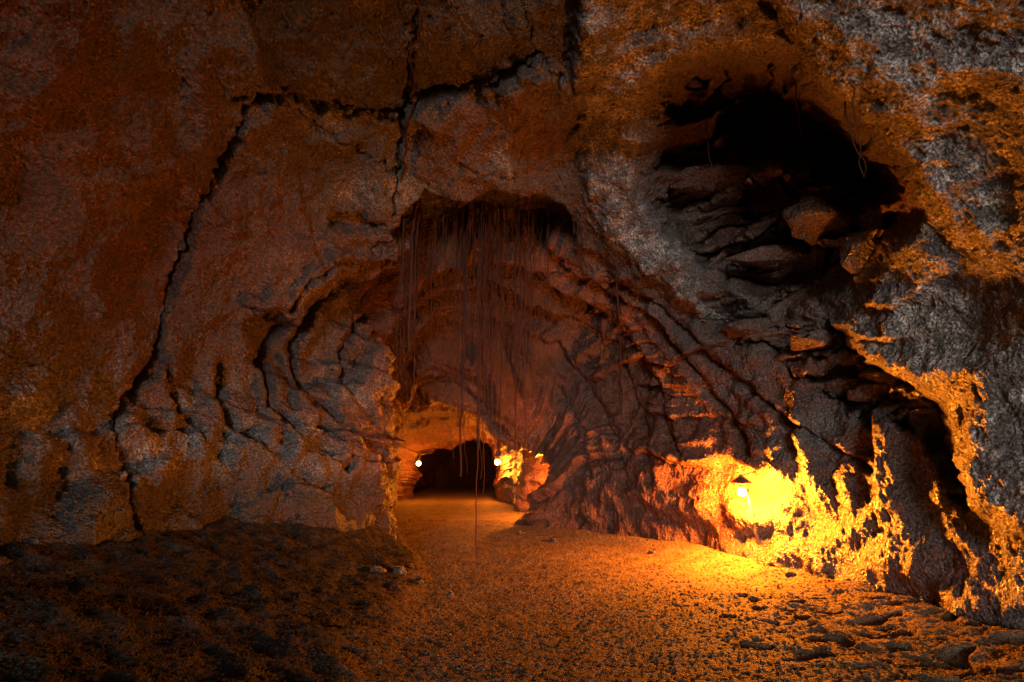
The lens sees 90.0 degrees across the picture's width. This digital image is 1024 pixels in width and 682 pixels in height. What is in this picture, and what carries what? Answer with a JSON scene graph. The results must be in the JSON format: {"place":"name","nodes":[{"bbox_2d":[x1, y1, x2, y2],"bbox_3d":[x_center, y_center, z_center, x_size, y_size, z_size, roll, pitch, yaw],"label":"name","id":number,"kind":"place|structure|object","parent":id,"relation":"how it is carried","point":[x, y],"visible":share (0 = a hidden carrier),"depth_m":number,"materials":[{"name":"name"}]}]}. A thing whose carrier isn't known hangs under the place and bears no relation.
{"place":"outdoors","nodes":[
{"label":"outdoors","id":0,"kind":"place"},
{"bbox_2d":[0,0,1023,629],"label":"cave wall","id":1,"kind":"structure","parent":0,"point":[206,206],"depth_m":6.62,"materials":[{"name":"brown stone"}]},
{"bbox_2d":[416,452,432,465],"bbox_3d":[-3.253,4.419,19.191,0.681,0.510,0.196,5,-14,-22],"label":"cave lamp","id":2,"kind":"object","parent":1,"relation":"attached to","point":[418,462],"visible":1,"depth_m":19.04,"materials":[{"name":"white"}]},
{"bbox_2d":[495,450,500,464],"bbox_3d":[-0.322,4.332,19.190,0.703,0.635,0.252,4,-13,-18],"label":"cave lamp","id":3,"kind":"object","parent":1,"relation":"attached to","point":[496,463],"visible":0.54,"depth_m":19.03,"materials":[{"name":"white"}]},
{"bbox_2d":[392,3,866,557],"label":"hanging roots","id":4,"kind":"object","parent":1,"relation":"hanging from","point":[412,259],"visible":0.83,"depth_m":9.15,"materials":[{"name":"brown plant"}]},
{"bbox_2d":[678,205,753,225],"bbox_3d":[3.246,-1.965,8.452,1.353,0.196,0.760,-9,-18,10],"label":"rock","id":5,"kind":"object","parent":1,"relation":"attached to","point":[695,218],"visible":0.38,"depth_m":8.18,"materials":[{"name":"stone"}]},
{"bbox_2d":[668,164,775,199],"bbox_3d":[3.210,-2.408,7.845,1.620,0.211,0.781,0,-15,-6],"label":"rock","id":6,"kind":"object","parent":1,"relation":"attached to","point":[687,183],"visible":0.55,"depth_m":7.62,"materials":[{"name":"grey stone"}]},
{"bbox_2d":[729,471,759,544],"bbox_3d":[3.711,2.686,7.795,0.735,1.438,0.336,3,-13,-14],"label":"cave lamp","id":7,"kind":"object","parent":1,"relation":"attached to","point":[740,479],"visible":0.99,"depth_m":7.76,"materials":[{"name":"brown"}]},
{"bbox_2d":[720,318,776,337],"bbox_3d":[3.635,-0.200,7.810,0.817,0.232,0.619,-3,-13,-12],"label":"rock","id":8,"kind":"object","parent":1,"relation":"attached to","point":[739,328],"visible":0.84,"depth_m":7.56,"materials":[{"name":"stone"}]},
{"bbox_2d":[724,244,827,270],"bbox_3d":[3.991,-1.224,7.674,1.752,0.242,0.700,-3,-15,-12],"label":"rock","id":9,"kind":"object","parent":1,"relation":"attached to","point":[780,254],"visible":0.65,"depth_m":7.40,"materials":[{"name":"stone"}]},
{"bbox_2d":[790,329,839,351],"bbox_3d":[4.266,0.004,7.100,0.924,0.248,0.552,3,-16,-17],"label":"rock","id":10,"kind":"object","parent":1,"relation":"attached to","point":[817,340],"visible":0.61,"depth_m":6.85,"materials":[{"name":"brown stone"}]},
{"bbox_2d":[781,195,856,245],"bbox_3d":[4.079,-1.661,6.784,0.838,0.550,0.680,7,-21,-28],"label":"rock","id":11,"kind":"object","parent":1,"relation":"attached to","point":[810,219],"visible":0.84,"depth_m":6.60,"materials":[{"name":"brown stone"}]},
{"bbox_2d":[839,228,887,273],"bbox_3d":[4.372,-1.121,6.231,0.566,0.478,0.570,6,-17,-10],"label":"rock","id":12,"kind":"object","parent":1,"relation":"attached to","point":[857,249],"visible":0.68,"depth_m":6.20,"materials":[{"name":"brown stone"}]},
{"bbox_2d":[847,382,889,403],"bbox_3d":[4.646,0.645,6.504,0.656,0.281,0.596,10,-22,-39],"label":"rock","id":13,"kind":"object","parent":1,"relation":"attached to","point":[866,392],"visible":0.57,"depth_m":6.38,"materials":[{"name":"brown stone"}]},
{"bbox_2d":[0,485,1023,681],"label":"ground","id":14,"kind":"structure","parent":0,"point":[453,504],"depth_m":4.75,"materials":[{"name":"brown gravel"}]},
{"bbox_2d":[369,564,386,574],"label":"rock","id":15,"kind":"object","parent":14,"relation":"on","point":[375,568],"visible":0.72,"depth_m":6.55,"materials":[{"name":"grey stone"}]},
{"bbox_2d":[393,566,406,574],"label":"rock","id":16,"kind":"object","parent":14,"relation":"on","point":[399,570],"visible":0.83,"depth_m":6.83,"materials":[{"name":"grey stone"}]},
{"bbox_2d":[411,576,423,584],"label":"rock","id":17,"kind":"object","parent":14,"relation":"on","point":[419,580],"visible":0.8,"depth_m":6.55,"materials":[{"name":"grey stone"}]},
{"bbox_2d":[550,537,558,542],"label":"rock","id":18,"kind":"object","parent":14,"relation":"on","point":[554,539],"visible":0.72,"depth_m":9.91,"materials":[{"name":"grey stone"}]},
{"bbox_2d":[648,549,656,553],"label":"rock","id":19,"kind":"object","parent":14,"relation":"on","point":[652,551],"visible":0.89,"depth_m":8.69,"materials":[{"name":"stone"}]},
{"bbox_2d":[783,568,796,575],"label":"rock","id":20,"kind":"object","parent":14,"relation":"on","point":[788,572],"visible":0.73,"depth_m":6.73,"materials":[{"name":"stone"}]}
]}

